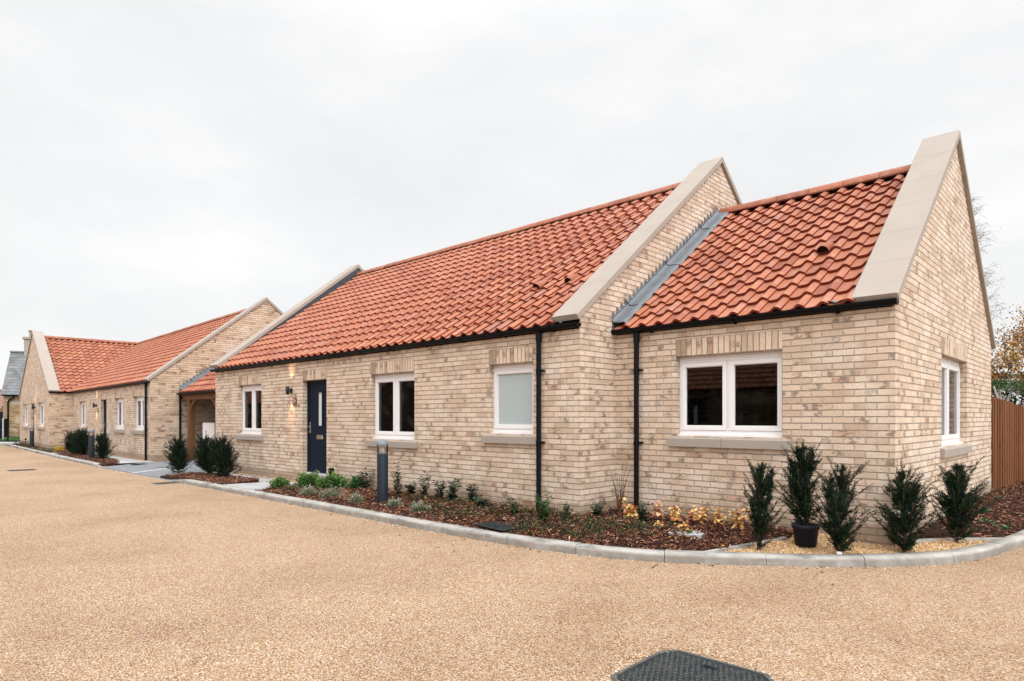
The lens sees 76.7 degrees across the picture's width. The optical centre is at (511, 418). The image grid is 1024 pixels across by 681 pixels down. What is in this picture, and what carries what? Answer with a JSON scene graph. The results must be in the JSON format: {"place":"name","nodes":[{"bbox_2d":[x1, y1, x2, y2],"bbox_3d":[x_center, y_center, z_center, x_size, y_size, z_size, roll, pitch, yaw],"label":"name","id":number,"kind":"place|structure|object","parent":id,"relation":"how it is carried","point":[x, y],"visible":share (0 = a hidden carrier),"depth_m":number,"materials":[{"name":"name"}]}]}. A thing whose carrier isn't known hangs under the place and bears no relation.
{"place":"outdoors","nodes":[
{"label":"outdoors","id":0,"kind":"place"},
{"bbox_2d":[0,440,19,443],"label":"path","id":1,"kind":"structure","parent":0,"point":[9,442],"depth_m":37.65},
{"bbox_2d":[50,452,153,462],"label":"path","id":2,"kind":"structure","parent":0,"point":[124,460],"depth_m":20.84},
{"bbox_2d":[102,460,230,479],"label":"driveway","id":3,"kind":"structure","parent":0,"point":[146,467],"depth_m":17.92,"materials":[{"name":"concrete"}]},
{"bbox_2d":[176,365,215,460],"bbox_3d":[-6.894,-0.913,21.577,5.120,4.686,6.339,0,0,44],"label":"timber porch","id":4,"kind":"object","parent":3,"relation":"on","point":[198,387],"visible":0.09,"depth_m":20.74,"materials":[{"name":"wood"}]},
{"bbox_2d":[203,423,214,438],"bbox_3d":[-9.594,0.790,20.505,0.380,1.320,0.052,0,0,2],"label":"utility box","id":5,"kind":"object","parent":3,"relation":"on","point":[209,428],"visible":0.55,"depth_m":20.48,"materials":[{"name":"plastic"}]},
{"bbox_2d":[195,472,296,489],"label":"path","id":6,"kind":"structure","parent":0,"point":[262,483],"depth_m":13.29,"materials":[{"name":"concrete"}]},
{"bbox_2d":[4,427,991,489],"bbox_3d":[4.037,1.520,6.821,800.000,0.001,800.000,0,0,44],"label":"ground","id":7,"kind":"structure","parent":0,"point":[991,474],"depth_m":21.93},
{"bbox_2d":[0,389,2,411],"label":"brown roofed house","id":8,"kind":"structure","parent":7,"relation":"on","point":[1,403],"depth_m":73.05,"materials":[{"name":"yellow brick"}]},
{"bbox_2d":[0,412,3,443],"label":"gate post","id":9,"kind":"object","parent":7,"relation":"on","point":[1,425],"visible":1,"depth_m":39.25,"materials":[{"name":"white paint"}]},
{"bbox_2d":[0,421,14,441],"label":"metal railing","id":10,"kind":"object","parent":7,"relation":"on","point":[7,423],"visible":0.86,"depth_m":36.99,"materials":[{"name":"black metal"}]},
{"bbox_2d":[1,330,31,436],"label":"slate building","id":11,"kind":"structure","parent":7,"relation":"on","point":[12,385],"depth_m":44.51,"materials":[{"name":"grey brick"}]},
{"bbox_2d":[9,445,69,452],"bbox_3d":[-22.139,1.408,30.271,12.150,0.255,1.500,0,0,44],"label":"flower bed","id":12,"kind":"object","parent":7,"relation":"on","point":[46,450],"visible":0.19,"depth_m":27.00,"materials":[{"name":"soil"}]},
{"bbox_2d":[30,426,33,447],"bbox_3d":[-22.477,0.882,30.316,0.192,1.047,0.192,0,0,44],"label":"bollard light","id":13,"kind":"object","parent":12,"relation":"on","point":[31,438],"visible":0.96,"depth_m":30.26,"materials":[{"name":"silver metal"}]},
{"bbox_2d":[53,445,66,450],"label":"golden shrub","id":14,"kind":"object","parent":12,"relation":"on","point":[58,448],"visible":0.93,"depth_m":26.22,"materials":[{"name":"plant"}]},
{"bbox_2d":[60,454,119,465],"bbox_3d":[-14.683,1.412,22.381,0.999,0.246,8.088,0,0,-44],"label":"flower bed","id":15,"kind":"object","parent":7,"relation":"on","point":[113,464],"visible":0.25,"depth_m":19.47,"materials":[{"name":"soil"}]},
{"bbox_2d":[61,430,75,452],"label":"yew shrub","id":16,"kind":"object","parent":15,"relation":"on","point":[67,441],"visible":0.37,"depth_m":24.73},
{"bbox_2d":[67,426,87,452],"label":"yew shrub","id":17,"kind":"object","parent":15,"relation":"on","point":[70,442],"visible":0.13,"depth_m":24.28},
{"bbox_2d":[69,428,89,454],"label":"yew shrub","id":18,"kind":"object","parent":15,"relation":"on","point":[81,444],"visible":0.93,"depth_m":23.30,"materials":[{"name":"plant"}]},
{"bbox_2d":[88,429,94,457],"bbox_3d":[-14.157,0.872,21.799,0.192,1.047,0.192,0,0,44],"label":"bollard light","id":19,"kind":"object","parent":15,"relation":"on","point":[90,450],"visible":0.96,"depth_m":21.73,"materials":[{"name":"silver metal"}]},
{"bbox_2d":[91,429,118,458],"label":"yew shrub","id":20,"kind":"object","parent":15,"relation":"on","point":[102,445],"visible":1,"depth_m":21.30,"materials":[{"name":"plant"}]},
{"bbox_2d":[71,334,115,340],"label":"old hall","id":21,"kind":"structure","parent":7,"relation":"on","point":[95,338],"depth_m":50.66,"materials":[{"name":"brick"}]},
{"bbox_2d":[19,297,283,462],"bbox_3d":[-16.451,-1.441,30.605,8.608,5.842,21.406,0,0,-44],"label":"bungalow","id":22,"kind":"object","parent":7,"relation":"on","point":[130,389],"visible":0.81,"depth_m":25.08,"materials":[{"name":"brick"}]},
{"bbox_2d":[22,404,27,428],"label":"window","id":23,"kind":"structure","parent":22,"relation":"in","point":[26,406],"depth_m":34.20,"materials":[{"name":"white plastic"}]},
{"bbox_2d":[36,403,43,429],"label":"window","id":24,"kind":"structure","parent":22,"relation":"in","point":[41,427],"depth_m":30.68,"materials":[{"name":"white plastic"}]},
{"bbox_2d":[77,401,85,429],"bbox_3d":[-18.473,-0.114,27.938,0.220,1.248,1.480,0,0,-44],"label":"window","id":25,"kind":"structure","parent":22,"relation":"in","point":[83,403],"depth_m":28.04,"materials":[{"name":"white plastic"}]},
{"bbox_2d":[103,400,106,451],"bbox_3d":[-15.778,0.271,25.139,0.200,2.019,0.938,0,0,-44],"label":"door","id":26,"kind":"structure","parent":22,"relation":"in","point":[105,401],"depth_m":25.38,"materials":[{"name":"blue paint"}]},
{"bbox_2d":[112,398,123,432],"bbox_3d":[-14.147,-0.114,23.420,0.220,1.248,1.470,0,0,-44],"label":"window","id":27,"kind":"structure","parent":22,"relation":"in","point":[120,428],"depth_m":23.47,"materials":[{"name":"white plastic"}]},
{"bbox_2d":[131,396,144,433],"bbox_3d":[-12.382,-0.114,21.579,0.220,1.248,1.470,0,0,-44],"label":"window","id":28,"kind":"structure","parent":22,"relation":"in","point":[140,400],"depth_m":21.69,"materials":[{"name":"white plastic"}]},
{"bbox_2d":[109,454,296,481],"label":"wall gravel","id":29,"kind":"structure","parent":7,"relation":"on","point":[246,474],"depth_m":15.46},
{"bbox_2d":[160,474,258,484],"bbox_3d":[-6.922,1.415,14.671,3.510,0.240,0.810,0,0,44],"label":"flower bed","id":30,"kind":"object","parent":7,"relation":"on","point":[178,478],"visible":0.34,"depth_m":14.89,"materials":[{"name":"soil"}]},
{"bbox_2d":[158,433,193,473],"bbox_3d":[-8.375,0.873,16.251,0.943,1.018,0.900,-1,1,44],"label":"yew shrub","id":31,"kind":"object","parent":30,"relation":"on","point":[178,456],"visible":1,"depth_m":16.20,"materials":[{"name":"plant"}]},
{"bbox_2d":[188,431,217,473],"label":"yew shrub","id":32,"kind":"object","parent":30,"relation":"on","point":[203,461],"visible":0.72,"depth_m":15.20,"materials":[{"name":"plant"}]},
{"bbox_2d":[205,431,242,475],"bbox_3d":[-6.476,0.792,14.617,0.975,1.075,0.816,-4,1,44],"label":"yew shrub","id":33,"kind":"object","parent":30,"relation":"on","point":[224,456],"visible":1,"depth_m":14.55,"materials":[{"name":"plant"}]},
{"bbox_2d":[210,157,776,514],"bbox_3d":[-0.607,-1.605,15.752,12.100,6.169,8.484,0,0,44],"label":"bungalow","id":34,"kind":"object","parent":7,"relation":"on","point":[486,365],"visible":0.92,"depth_m":11.28,"materials":[{"name":"brick"}]},
{"bbox_2d":[235,384,263,440],"bbox_3d":[-6.260,-0.151,15.590,1.445,1.323,0.220,0,0,44],"label":"window","id":35,"kind":"structure","parent":34,"relation":"in","point":[251,393],"depth_m":15.63,"materials":[{"name":"white plastic"}]},
{"bbox_2d":[286,386,292,394],"bbox_3d":[-4.838,-0.610,14.065,0.072,0.176,0.154,0,0,44],"label":"wall lamp","id":36,"kind":"object","parent":34,"relation":"attached to","point":[288,390],"visible":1,"depth_m":14.01,"materials":[{"name":"black"}]},
{"bbox_2d":[306,380,326,477],"bbox_3d":[-4.057,0.208,13.503,0.963,2.024,0.200,0,0,44],"label":"door","id":37,"kind":"structure","parent":34,"relation":"in","point":[317,389],"depth_m":13.59,"materials":[{"name":"blue paint"}]},
{"bbox_2d":[365,372,417,448],"bbox_3d":[-2.113,-0.151,11.621,1.525,1.323,0.220,0,0,44],"label":"window","id":38,"kind":"structure","parent":34,"relation":"in","point":[394,393],"depth_m":11.66,"materials":[{"name":"white plastic"}]},
{"bbox_2d":[482,362,535,444],"bbox_3d":[0.014,-0.224,9.585,1.115,1.178,0.220,0,0,44],"label":"window","id":39,"kind":"structure","parent":34,"relation":"in","point":[513,383],"depth_m":9.63,"materials":[{"name":"white plastic"}]},
{"bbox_2d":[0,444,1023,566],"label":"kerb","id":40,"kind":"structure","parent":7,"relation":"on","point":[991,548],"depth_m":6.80,"materials":[{"name":"concrete"}]},
{"bbox_2d":[611,130,995,546],"bbox_3d":[5.009,-1.294,10.349,3.585,5.549,6.782,0,0,44],"label":"bungalow","id":41,"kind":"object","parent":7,"relation":"on","point":[857,310],"visible":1,"depth_m":8.30,"materials":[{"name":"brick"}]},
{"bbox_2d":[667,350,791,449],"bbox_3d":[2.721,-0.226,8.157,1.610,1.183,0.220,0,0,44],"label":"window","id":42,"kind":"structure","parent":41,"relation":"in","point":[728,362],"depth_m":8.16,"materials":[{"name":"white plastic"}]},
{"bbox_2d":[940,357,972,457],"bbox_3d":[6.210,-0.169,9.171,0.220,1.358,2.010,0,0,44],"label":"window","id":43,"kind":"structure","parent":41,"relation":"in","point":[950,369],"depth_m":9.41,"materials":[{"name":"white plastic"}]},
{"bbox_2d":[920,482,1023,538],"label":"flower bed","id":44,"kind":"object","parent":7,"relation":"on","point":[938,530],"visible":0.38,"depth_m":8.28,"materials":[{"name":"soil"}]},
{"bbox_2d":[914,537,1002,543],"bbox_3d":[4.908,1.397,7.196,1.314,0.156,0.075,0,0,-11],"label":"edging strip","id":45,"kind":"object","parent":44,"relation":"on","point":[968,538],"visible":0.29,"depth_m":7.22,"materials":[{"name":"concrete"}]},
{"bbox_2d":[978,518,995,524],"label":"strawberry plant","id":46,"kind":"object","parent":44,"relation":"on","point":[987,521],"visible":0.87,"depth_m":8.18,"materials":[{"name":"green plant"}]},
{"bbox_2d":[992,523,1010,531],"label":"strawberry plant","id":47,"kind":"object","parent":44,"relation":"on","point":[1004,528],"visible":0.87,"depth_m":7.78,"materials":[{"name":"green plant"}]},
{"bbox_2d":[991,396,1023,490],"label":"timber fence","id":48,"kind":"object","parent":44,"relation":"on","point":[1007,419],"visible":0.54,"depth_m":12.25,"materials":[{"name":"wood"}]},
{"bbox_2d":[971,193,1007,335],"bbox_3d":[24.757,-5.322,35.147,3.652,13.693,3.506,0,0,44],"label":"birch tree","id":49,"kind":"object","parent":7,"relation":"on","point":[985,273],"visible":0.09,"depth_m":34.52,"materials":[{"name":"brown plant"}]},
{"bbox_2d":[991,377,1023,467],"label":"clipped hedge","id":50,"kind":"object","parent":7,"relation":"on","point":[1003,396],"visible":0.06,"depth_m":17.94,"materials":[{"name":"green plant"}]},
{"bbox_2d":[991,370,1023,437],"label":"conifer hedge","id":51,"kind":"object","parent":7,"relation":"on","point":[1007,378],"visible":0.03,"depth_m":29.69,"materials":[{"name":"green plant"}]},
{"bbox_2d":[991,302,1023,413],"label":"autumn tree","id":52,"kind":"object","parent":7,"relation":"on","point":[1017,338],"visible":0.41,"depth_m":21.67,"materials":[{"name":"orange plant"}]},
{"bbox_2d":[0,446,1023,680],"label":"road","id":53,"kind":"structure","parent":0,"point":[107,575],"depth_m":5.08,"materials":[{"name":"gravel"}]},
{"bbox_2d":[7,469,35,470],"bbox_3d":[-13.766,1.449,18.186,0.500,0.018,0.620,0,0,44],"label":"drain grating","id":54,"kind":"object","parent":53,"relation":"on","point":[21,470],"visible":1,"depth_m":18.05,"materials":[{"name":"metal"}]},
{"bbox_2d":[152,482,177,483],"bbox_3d":[-7.759,1.449,14.541,0.360,0.018,0.500,0,0,44],"label":"drain grating","id":55,"kind":"object","parent":53,"relation":"on","point":[165,483],"visible":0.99,"depth_m":14.45,"materials":[{"name":"metal"}]},
{"bbox_2d":[24,450,1023,680],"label":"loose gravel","id":56,"kind":"structure","parent":53,"relation":"on","point":[639,656],"depth_m":6.28,"materials":[{"name":"gravel"}]},
{"bbox_2d":[611,650,773,680],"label":"manhole cover","id":57,"kind":"object","parent":53,"relation":"on","point":[671,665],"visible":1,"depth_m":3.71,"materials":[{"name":"metal"}]},
{"bbox_2d":[0,0,1023,403],"label":"sky","id":58,"kind":"structure","parent":0,"point":[167,166],"materials":[{"name":"white"}]},
{"bbox_2d":[14,443,1023,561],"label":"bark mulch","id":59,"kind":"object","parent":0,"point":[232,479],"visible":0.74,"depth_m":8.46,"materials":[{"name":"wood"}]},
{"bbox_2d":[267,475,290,487],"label":"green shrub","id":60,"kind":"object","parent":59,"relation":"on","point":[277,481],"visible":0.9,"depth_m":12.40,"materials":[{"name":"green plant"}]},
{"bbox_2d":[281,484,299,490],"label":"variegated shrub","id":61,"kind":"object","parent":59,"relation":"on","point":[289,487],"visible":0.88,"depth_m":11.98,"materials":[{"name":"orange plant"}]},
{"bbox_2d":[293,469,320,487],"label":"green shrub","id":62,"kind":"object","parent":59,"relation":"on","point":[305,479],"visible":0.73,"depth_m":12.26,"materials":[{"name":"green plant"}]},
{"bbox_2d":[296,483,323,495],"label":"variegated shrub","id":63,"kind":"object","parent":59,"relation":"on","point":[308,490],"visible":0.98,"depth_m":11.34,"materials":[{"name":"green plant"}]},
{"bbox_2d":[319,484,343,497],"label":"variegated shrub","id":64,"kind":"object","parent":59,"relation":"on","point":[333,492],"visible":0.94,"depth_m":10.97,"materials":[{"name":"green plant"}]},
{"bbox_2d":[315,470,350,488],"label":"green shrub","id":65,"kind":"object","parent":59,"relation":"on","point":[333,478],"visible":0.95,"depth_m":11.99,"materials":[{"name":"green plant"}]},
{"bbox_2d":[334,491,348,499],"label":"heather shrub","id":66,"kind":"object","parent":59,"relation":"on","point":[343,496],"visible":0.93,"depth_m":10.62,"materials":[{"name":"pink plant"}]},
{"bbox_2d":[347,491,362,503],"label":"variegated shrub","id":67,"kind":"object","parent":59,"relation":"on","point":[353,498],"visible":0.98,"depth_m":10.27,"materials":[{"name":"green plant"}]},
{"bbox_2d":[348,475,364,488],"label":"green shrub","id":68,"kind":"object","parent":59,"relation":"on","point":[356,483],"visible":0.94,"depth_m":11.85,"materials":[{"name":"green plant"}]},
{"bbox_2d":[358,467,374,487],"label":"leggy shrub","id":69,"kind":"object","parent":59,"relation":"on","point":[365,482],"visible":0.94,"depth_m":11.88,"materials":[{"name":"green plant"}]},
{"bbox_2d":[376,439,388,503],"bbox_3d":[-2.050,0.854,10.252,0.192,1.047,0.192,0,0,44],"label":"bollard light","id":70,"kind":"object","parent":59,"relation":"on","point":[382,474],"visible":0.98,"depth_m":10.18,"materials":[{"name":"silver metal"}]},
{"bbox_2d":[384,496,402,507],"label":"variegated shrub","id":71,"kind":"object","parent":59,"relation":"on","point":[391,503],"visible":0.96,"depth_m":9.74,"materials":[{"name":"green plant"}]},
{"bbox_2d":[392,462,402,496],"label":"leggy shrub","id":72,"kind":"object","parent":59,"relation":"on","point":[397,482],"visible":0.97,"depth_m":10.68,"materials":[{"name":"green plant"}]},
{"bbox_2d":[404,481,416,493],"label":"leggy shrub","id":73,"kind":"object","parent":59,"relation":"on","point":[411,487],"visible":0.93,"depth_m":10.93,"materials":[{"name":"green plant"}]},
{"bbox_2d":[409,499,430,512],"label":"variegated shrub","id":74,"kind":"object","parent":59,"relation":"on","point":[422,507],"visible":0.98,"depth_m":9.27,"materials":[{"name":"green plant"}]},
{"bbox_2d":[419,471,430,497],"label":"leggy shrub","id":75,"kind":"object","parent":59,"relation":"on","point":[425,489],"visible":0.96,"depth_m":10.40,"materials":[{"name":"green plant"}]},
{"bbox_2d":[432,480,446,497],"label":"leggy shrub","id":76,"kind":"object","parent":59,"relation":"on","point":[440,493],"visible":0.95,"depth_m":10.31,"materials":[{"name":"green plant"}]},
{"bbox_2d":[445,478,461,500],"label":"leggy shrub","id":77,"kind":"object","parent":59,"relation":"on","point":[452,491],"visible":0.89,"depth_m":9.96,"materials":[{"name":"green plant"}]},
{"bbox_2d":[466,483,478,501],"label":"leggy shrub","id":78,"kind":"object","parent":59,"relation":"on","point":[470,490],"visible":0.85,"depth_m":9.91,"materials":[{"name":"green plant"}]},
{"bbox_2d":[470,493,489,506],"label":"leggy shrub","id":79,"kind":"object","parent":59,"relation":"on","point":[482,500],"visible":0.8,"depth_m":9.44,"materials":[{"name":"green plant"}]},
{"bbox_2d":[473,521,526,530],"bbox_3d":[-0.147,1.323,7.974,0.400,0.018,0.600,0,0,-38],"label":"inspection cover","id":80,"kind":"object","parent":59,"relation":"on","point":[495,525],"visible":0.93,"depth_m":7.96,"materials":[{"name":"metal"}]},
{"bbox_2d":[278,487,723,548],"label":"fallen leaves","id":81,"kind":"object","parent":59,"relation":"on","point":[508,517],"visible":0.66,"depth_m":8.53,"materials":[{"name":"brown plant"}]},
{"bbox_2d":[504,491,518,514],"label":"laurel plant","id":82,"kind":"object","parent":59,"relation":"on","point":[513,506],"visible":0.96,"depth_m":8.67,"materials":[{"name":"green plant"}]},
{"bbox_2d":[534,493,554,521],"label":"laurel plant","id":83,"kind":"object","parent":59,"relation":"on","point":[542,511],"visible":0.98,"depth_m":8.21,"materials":[{"name":"green plant"}]},
{"bbox_2d":[404,493,693,541],"bbox_3d":[-0.002,1.264,8.707,4.954,0.234,1.590,0,0,44],"label":"ground cover","id":84,"kind":"object","parent":59,"relation":"on","point":[596,524],"visible":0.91,"depth_m":7.89,"materials":[{"name":"green plant"}]},
{"bbox_2d":[562,502,572,521],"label":"laurel plant","id":85,"kind":"object","parent":59,"relation":"on","point":[567,512],"visible":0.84,"depth_m":8.23,"materials":[{"name":"green plant"}]},
{"bbox_2d":[590,498,606,515],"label":"laurel plant","id":86,"kind":"object","parent":59,"relation":"on","point":[598,509],"visible":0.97,"depth_m":8.51,"materials":[{"name":"green plant"}]},
{"bbox_2d":[610,468,630,515],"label":"bare shrub","id":87,"kind":"object","parent":59,"relation":"on","point":[621,495],"visible":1,"depth_m":8.70,"materials":[{"name":"plant"}]},
{"bbox_2d":[615,496,625,512],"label":"autumn seedling","id":88,"kind":"object","parent":59,"relation":"on","point":[623,503],"visible":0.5,"depth_m":8.85,"materials":[{"name":"orange plant"}]},
{"bbox_2d":[623,504,637,516],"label":"autumn seedling","id":89,"kind":"object","parent":59,"relation":"on","point":[630,512],"visible":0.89,"depth_m":8.42,"materials":[{"name":"yellow plant"}]},
{"bbox_2d":[635,501,649,521],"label":"laurel plant","id":90,"kind":"object","parent":59,"relation":"on","point":[641,515],"visible":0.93,"depth_m":8.11,"materials":[{"name":"green plant"}]},
{"bbox_2d":[651,500,664,521],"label":"autumn seedling","id":91,"kind":"object","parent":59,"relation":"on","point":[657,508],"visible":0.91,"depth_m":8.03,"materials":[{"name":"pink plant"}]},
{"bbox_2d":[667,505,682,522],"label":"autumn seedling","id":92,"kind":"object","parent":59,"relation":"on","point":[675,513],"visible":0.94,"depth_m":8.01,"materials":[{"name":"yellow plant"}]},
{"bbox_2d":[677,522,689,530],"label":"autumn seedling","id":93,"kind":"object","parent":59,"relation":"on","point":[684,525],"visible":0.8,"depth_m":7.45,"materials":[{"name":"yellow plant"}]},
{"bbox_2d":[669,530,704,539],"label":"stone slab","id":94,"kind":"structure","parent":59,"relation":"on","point":[698,535],"depth_m":7.26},
{"bbox_2d":[685,509,701,521],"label":"autumn seedling","id":95,"kind":"object","parent":59,"relation":"on","point":[689,514],"visible":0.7,"depth_m":7.95,"materials":[{"name":"pink plant"}]},
{"bbox_2d":[690,504,708,523],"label":"autumn seedling","id":96,"kind":"object","parent":59,"relation":"on","point":[697,518],"visible":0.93,"depth_m":7.81,"materials":[{"name":"yellow plant"}]},
{"bbox_2d":[713,507,725,524],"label":"autumn seedling","id":97,"kind":"object","parent":59,"relation":"on","point":[717,519],"visible":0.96,"depth_m":7.77,"materials":[{"name":"yellow plant"}]},
{"bbox_2d":[728,506,751,530],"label":"autumn seedling","id":98,"kind":"object","parent":59,"relation":"on","point":[738,523],"visible":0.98,"depth_m":7.33,"materials":[{"name":"yellow plant"}]},
{"bbox_2d":[701,536,786,552],"bbox_3d":[2.460,1.387,6.822,1.240,0.176,0.050,0,0,-28],"label":"edging strip","id":99,"kind":"object","parent":59,"relation":"on","point":[750,544],"visible":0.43,"depth_m":6.77,"materials":[{"name":"concrete"}]},
{"label":"lawn","id":100,"kind":"structure","parent":0,"visible":0},
{"bbox_2d":[4,419,6,437],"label":"dark cabinet","id":101,"kind":"object","parent":100,"relation":"on","point":[5,428],"visible":0.63,"depth_m":42.84,"materials":[{"name":"black plastic"}]},
{"bbox_2d":[0,436,19,439],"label":"grass","id":102,"kind":"structure","parent":100,"relation":"on","point":[15,438],"depth_m":39.91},
{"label":"gravel","id":103,"kind":"structure","parent":0,"visible":0},
{"bbox_2d":[725,533,989,553],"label":"gravel stones","id":104,"kind":"object","parent":103,"relation":"on","point":[790,546],"visible":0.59,"depth_m":6.80,"materials":[{"name":"gravel"}]},
{"bbox_2d":[743,457,791,550],"bbox_3d":[2.625,0.875,6.682,0.460,0.972,0.518,0,0,18],"label":"yew shrub","id":105,"kind":"object","parent":104,"relation":"on","point":[758,505],"visible":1,"depth_m":6.63,"materials":[{"name":"plant"}]},
{"bbox_2d":[791,522,819,546],"bbox_3d":[3.117,1.230,6.872,0.284,0.226,0.284,0,0,44],"label":"plant pot","id":106,"kind":"object","parent":104,"relation":"on","point":[805,536],"visible":0.93,"depth_m":6.78,"materials":[{"name":"plastic"}]},
{"bbox_2d":[774,438,826,525],"bbox_3d":[2.990,0.690,6.921,0.684,0.949,0.616,-4,1,44],"label":"yew shrub","id":107,"kind":"object","parent":106,"relation":"in","point":[800,468],"visible":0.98,"depth_m":6.82,"materials":[{"name":"plant"}]},
{"bbox_2d":[804,456,877,553],"bbox_3d":[3.308,0.874,6.569,0.627,1.000,0.730,0,0,10],"label":"yew shrub","id":108,"kind":"object","parent":104,"relation":"on","point":[837,504],"visible":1,"depth_m":6.45,"materials":[{"name":"plant"}]},
{"bbox_2d":[862,460,948,552],"bbox_3d":[3.988,0.881,6.580,0.651,0.981,0.780,0,0,-16],"label":"yew shrub","id":109,"kind":"object","parent":104,"relation":"on","point":[905,496],"visible":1,"depth_m":6.53,"materials":[{"name":"plant"}]},
{"bbox_2d":[926,455,999,542],"bbox_3d":[4.890,0.872,7.074,0.612,0.973,0.829,3,-1,21],"label":"yew shrub","id":110,"kind":"object","parent":104,"relation":"on","point":[959,502],"visible":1,"depth_m":7.01,"materials":[{"name":"plant"}]}
]}

